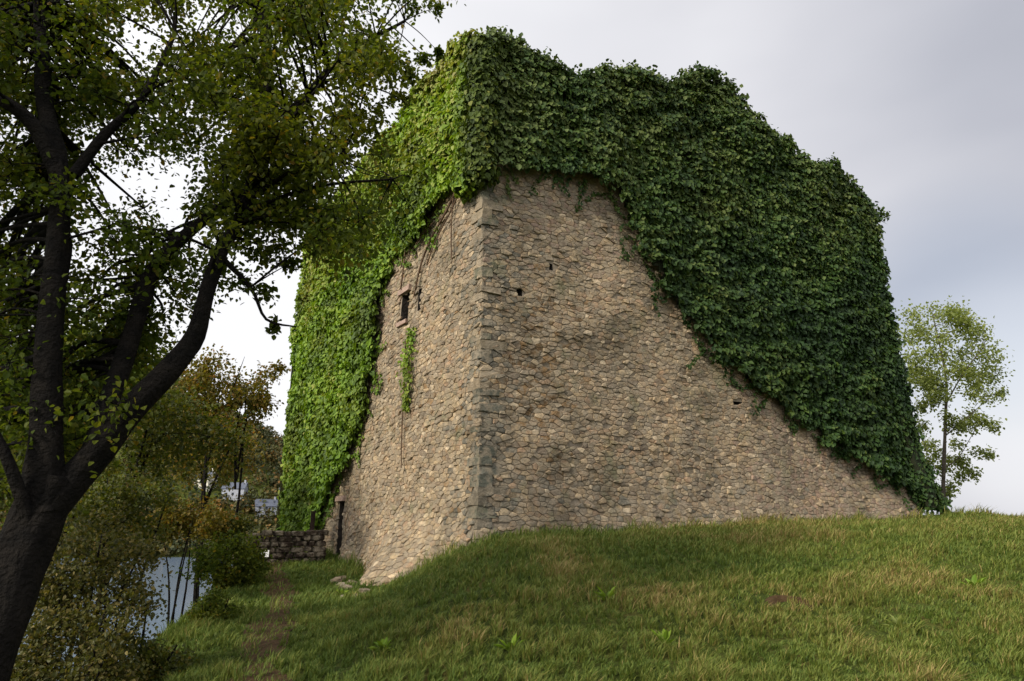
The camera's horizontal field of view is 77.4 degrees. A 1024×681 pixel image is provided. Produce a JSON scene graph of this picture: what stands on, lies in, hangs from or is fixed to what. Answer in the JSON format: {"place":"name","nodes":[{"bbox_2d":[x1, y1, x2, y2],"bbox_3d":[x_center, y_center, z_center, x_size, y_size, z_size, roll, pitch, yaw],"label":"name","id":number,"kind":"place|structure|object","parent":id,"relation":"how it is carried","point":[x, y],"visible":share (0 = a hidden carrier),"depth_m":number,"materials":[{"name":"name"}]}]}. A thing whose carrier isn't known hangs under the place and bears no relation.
{"place":"outdoors","nodes":[
{"label":"outdoors","id":0,"kind":"place"},
{"bbox_2d":[18,557,211,680],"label":"water","id":1,"kind":"structure","parent":0,"point":[175,562],"depth_m":153.02,"materials":[{"name":"blue liquid"}]},
{"bbox_2d":[227,562,299,680],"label":"path","id":2,"kind":"structure","parent":0,"point":[275,643],"depth_m":8.81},
{"bbox_2d":[0,420,1023,680],"bbox_3d":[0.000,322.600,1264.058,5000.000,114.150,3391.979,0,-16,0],"label":"ground","id":3,"kind":"structure","parent":0,"point":[872,630],"depth_m":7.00,"materials":[{"name":"green plant"}]},
{"bbox_2d":[0,338,152,509],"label":"tree","id":4,"kind":"object","parent":3,"relation":"on","point":[7,495],"visible":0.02,"depth_m":12.26,"materials":[{"name":"green plant"}]},
{"bbox_2d":[1,494,177,679],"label":"bush","id":5,"kind":"object","parent":3,"relation":"on","point":[55,587],"visible":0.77,"depth_m":6.39,"materials":[{"name":"green plant"}]},
{"bbox_2d":[10,566,169,680],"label":"bush","id":6,"kind":"object","parent":3,"relation":"on","point":[44,663],"visible":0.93,"depth_m":5.42,"materials":[{"name":"green plant"}]},
{"bbox_2d":[45,275,184,575],"bbox_3d":[-9.848,4.048,14.582,3.964,11.030,3.912,0,-16,0],"label":"tree","id":7,"kind":"object","parent":3,"relation":"on","point":[83,348],"visible":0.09,"depth_m":15.11,"materials":[{"name":"green plant"}]},
{"bbox_2d":[63,455,185,679],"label":"bush","id":8,"kind":"object","parent":3,"relation":"on","point":[126,489],"visible":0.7,"depth_m":8.91,"materials":[{"name":"green plant"}]},
{"bbox_2d":[100,577,162,659],"bbox_3d":[-4.149,3.374,6.861,0.478,1.711,0.754,-3,-16,9],"label":"bush","id":9,"kind":"object","parent":3,"relation":"on","point":[136,627],"visible":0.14,"depth_m":6.92,"materials":[{"name":"green plant"}]},
{"bbox_2d":[0,389,283,556],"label":"distant wood","id":10,"kind":"object","parent":3,"relation":"on","point":[273,453],"visible":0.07,"depth_m":384.90,"materials":[{"name":"green plant"}]},
{"bbox_2d":[84,624,206,680],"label":"bush","id":11,"kind":"object","parent":3,"relation":"on","point":[167,660],"visible":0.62,"depth_m":6.78,"materials":[{"name":"green plant"}]},
{"bbox_2d":[73,346,265,641],"bbox_3d":[-10.946,5.091,19.142,5.489,11.003,6.146,-14,-21,41],"label":"tree","id":12,"kind":"object","parent":3,"relation":"on","point":[144,458],"visible":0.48,"depth_m":19.69,"materials":[{"name":"green plant"}]},
{"bbox_2d":[129,489,238,627],"bbox_3d":[-9.063,6.312,17.903,3.132,4.245,2.712,-9,-18,30],"label":"bush","id":13,"kind":"object","parent":3,"relation":"on","point":[192,525],"visible":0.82,"depth_m":17.90,"materials":[{"name":"green plant"}]},
{"bbox_2d":[194,468,218,490],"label":"house","id":14,"kind":"structure","parent":3,"relation":"on","point":[208,483],"depth_m":391.13,"materials":[{"name":"stone"}]},
{"bbox_2d":[148,418,269,602],"bbox_3d":[-15.869,10.568,32.551,5.909,14.102,6.250,0,-16,0],"label":"tree","id":15,"kind":"object","parent":3,"relation":"on","point":[229,467],"visible":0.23,"depth_m":33.44,"materials":[{"name":"green plant"}]},
{"bbox_2d":[182,584,256,625],"bbox_3d":[-4.702,4.339,10.096,1.010,0.932,1.040,0,-16,0],"label":"bush","id":16,"kind":"object","parent":3,"relation":"on","point":[211,601],"visible":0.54,"depth_m":10.11,"materials":[{"name":"green plant"}]},
{"bbox_2d":[163,343,283,605],"bbox_3d":[-12.378,5.781,25.133,5.869,12.130,4.275,0,-16,0],"label":"tree","id":17,"kind":"object","parent":3,"relation":"on","point":[205,373],"visible":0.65,"depth_m":25.87,"materials":[{"name":"green plant"}]},
{"bbox_2d":[174,529,274,594],"bbox_3d":[-6.538,5.267,14.687,2.266,1.777,1.724,-5,-17,16],"label":"bush","id":18,"kind":"object","parent":3,"relation":"on","point":[219,567],"visible":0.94,"depth_m":14.33,"materials":[{"name":"green plant"}]},
{"bbox_2d":[221,480,248,500],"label":"house","id":19,"kind":"structure","parent":3,"relation":"on","point":[234,492],"depth_m":387.63,"materials":[{"name":"stone"}]},
{"bbox_2d":[210,510,261,558],"bbox_3d":[-8.415,6.187,18.959,1.868,2.268,1.696,-12,-20,36],"label":"bush","id":20,"kind":"object","parent":3,"relation":"on","point":[241,525],"visible":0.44,"depth_m":18.93,"materials":[{"name":"green plant"}]},
{"bbox_2d":[0,0,489,680],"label":"leaning tree","id":21,"kind":"object","parent":3,"relation":"on","point":[48,476],"visible":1,"depth_m":5.87,"materials":[{"name":"green plant"}]},
{"bbox_2d":[225,358,290,557],"bbox_3d":[-10.984,5.802,26.543,3.279,10.120,1.991,-4,-16,13],"label":"tree","id":22,"kind":"object","parent":3,"relation":"on","point":[272,376],"visible":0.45,"depth_m":27.06,"materials":[{"name":"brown plant"}]},
{"bbox_2d":[254,497,277,517],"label":"house","id":23,"kind":"structure","parent":3,"relation":"on","point":[271,503],"depth_m":379.98,"materials":[{"name":"stone"}]},
{"bbox_2d":[233,530,328,562],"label":"wall","id":24,"kind":"structure","parent":3,"relation":"on","point":[283,545],"depth_m":18.15,"materials":[{"name":"stone"}]},
{"bbox_2d":[308,511,315,551],"bbox_3d":[-6.095,5.924,19.431,0.160,1.424,0.160,5,-17,-17],"label":"gate post","id":25,"kind":"object","parent":3,"relation":"on","point":[312,521],"visible":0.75,"depth_m":19.49,"materials":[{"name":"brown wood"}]},
{"bbox_2d":[330,577,341,582],"bbox_3d":[-4.055,5.541,14.719,0.258,0.128,0.247,-5,-6,-42],"label":"fallen stone","id":26,"kind":"object","parent":3,"relation":"on","point":[337,579],"visible":0.61,"depth_m":14.66,"materials":[{"name":"grey stone"}]},
{"bbox_2d":[335,588,348,594],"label":"weed","id":27,"kind":"object","parent":3,"relation":"on","point":[342,591],"visible":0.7,"depth_m":13.18,"materials":[{"name":"green plant"}]},
{"bbox_2d":[359,588,370,591],"bbox_3d":[-3.153,5.372,13.664,0.248,0.129,0.249,18,-14,-30],"label":"fallen stone","id":28,"kind":"object","parent":3,"relation":"on","point":[363,589],"visible":0.45,"depth_m":13.60,"materials":[{"name":"grey stone"}]},
{"bbox_2d":[369,636,392,651],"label":"weed","id":29,"kind":"object","parent":3,"relation":"on","point":[381,642],"visible":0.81,"depth_m":6.31,"materials":[{"name":"green plant"}]},
{"bbox_2d":[494,633,524,650],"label":"weed","id":30,"kind":"object","parent":3,"relation":"on","point":[513,641],"visible":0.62,"depth_m":5.88,"materials":[{"name":"green plant"}]},
{"bbox_2d":[275,160,922,585],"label":"ruined tower","id":31,"kind":"structure","parent":3,"relation":"on","point":[557,382],"depth_m":16.15,"materials":[{"name":"stone"}]},
{"bbox_2d":[335,495,345,554],"bbox_3d":[-4.717,5.897,20.041,1.585,1.963,0.742,11,-19,-34],"label":"doorway","id":32,"kind":"structure","parent":31,"relation":"in","point":[337,498],"depth_m":19.85,"materials":[{"name":"wood"}]},
{"bbox_2d":[275,27,483,546],"bbox_3d":[0.978,0.498,23.500,15.900,14.522,14.237,8,-18,-26],"label":"ivy","id":33,"kind":"object","parent":31,"relation":"attached to","point":[333,346],"visible":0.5,"depth_m":20.18,"materials":[{"name":"green plant"}]},
{"bbox_2d":[396,284,412,327],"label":"window","id":34,"kind":"structure","parent":31,"relation":"in","point":[404,309],"depth_m":18.52,"materials":[{"name":"stone"}]},
{"bbox_2d":[395,327,418,411],"bbox_3d":[-2.844,0.766,17.263,0.321,2.410,1.120,10,-19,-32],"label":"hanging plant","id":35,"kind":"object","parent":31,"relation":"attached to","point":[405,396],"visible":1,"depth_m":17.20,"materials":[{"name":"green plant"}]},
{"bbox_2d":[417,288,421,310],"bbox_3d":[-2.214,-1.067,17.943,0.852,0.645,0.198,11,-19,-34],"label":"window","id":36,"kind":"structure","parent":31,"relation":"in","point":[419,300],"depth_m":17.82,"materials":[{"name":"stone"}]},
{"bbox_2d":[460,25,956,515],"bbox_3d":[3.511,-0.596,22.342,17.286,15.063,14.265,14,-21,-39],"label":"ivy","id":37,"kind":"object","parent":31,"relation":"attached to","point":[758,237],"visible":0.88,"depth_m":18.91,"materials":[{"name":"green plant"}]},
{"bbox_2d":[594,586,615,599],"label":"weed","id":38,"kind":"object","parent":3,"relation":"on","point":[611,593],"visible":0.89,"depth_m":7.46,"materials":[{"name":"green plant"}]},
{"bbox_2d":[650,629,682,643],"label":"weed","id":39,"kind":"object","parent":3,"relation":"on","point":[664,634],"visible":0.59,"depth_m":6.00,"materials":[{"name":"green plant"}]},
{"bbox_2d":[764,572,785,579],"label":"weed","id":40,"kind":"object","parent":3,"relation":"on","point":[780,576],"visible":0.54,"depth_m":8.25,"materials":[{"name":"green plant"}]},
{"bbox_2d":[764,595,814,607],"bbox_3d":[3.169,3.015,7.258,0.651,0.214,0.382,0,-16,0],"label":"stone","id":41,"kind":"object","parent":3,"relation":"on","point":[774,600],"visible":0.42,"depth_m":7.33,"materials":[{"name":"stone"}]},
{"bbox_2d":[882,614,912,627],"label":"weed","id":42,"kind":"object","parent":3,"relation":"on","point":[900,618],"visible":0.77,"depth_m":6.34,"materials":[{"name":"green plant"}]},
{"bbox_2d":[894,295,1014,501],"bbox_3d":[21.119,3.210,30.259,7.503,11.742,4.842,0,-16,0],"label":"slender tree","id":43,"kind":"object","parent":3,"relation":"on","point":[929,384],"visible":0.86,"depth_m":30.29,"materials":[{"name":"green plant"}]},
{"bbox_2d":[958,574,988,587],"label":"weed","id":44,"kind":"object","parent":3,"relation":"on","point":[974,579],"visible":0.6,"depth_m":7.55,"materials":[{"name":"green plant"}]},
{"bbox_2d":[0,0,1023,515],"label":"sky","id":45,"kind":"structure","parent":0,"point":[921,102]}
]}

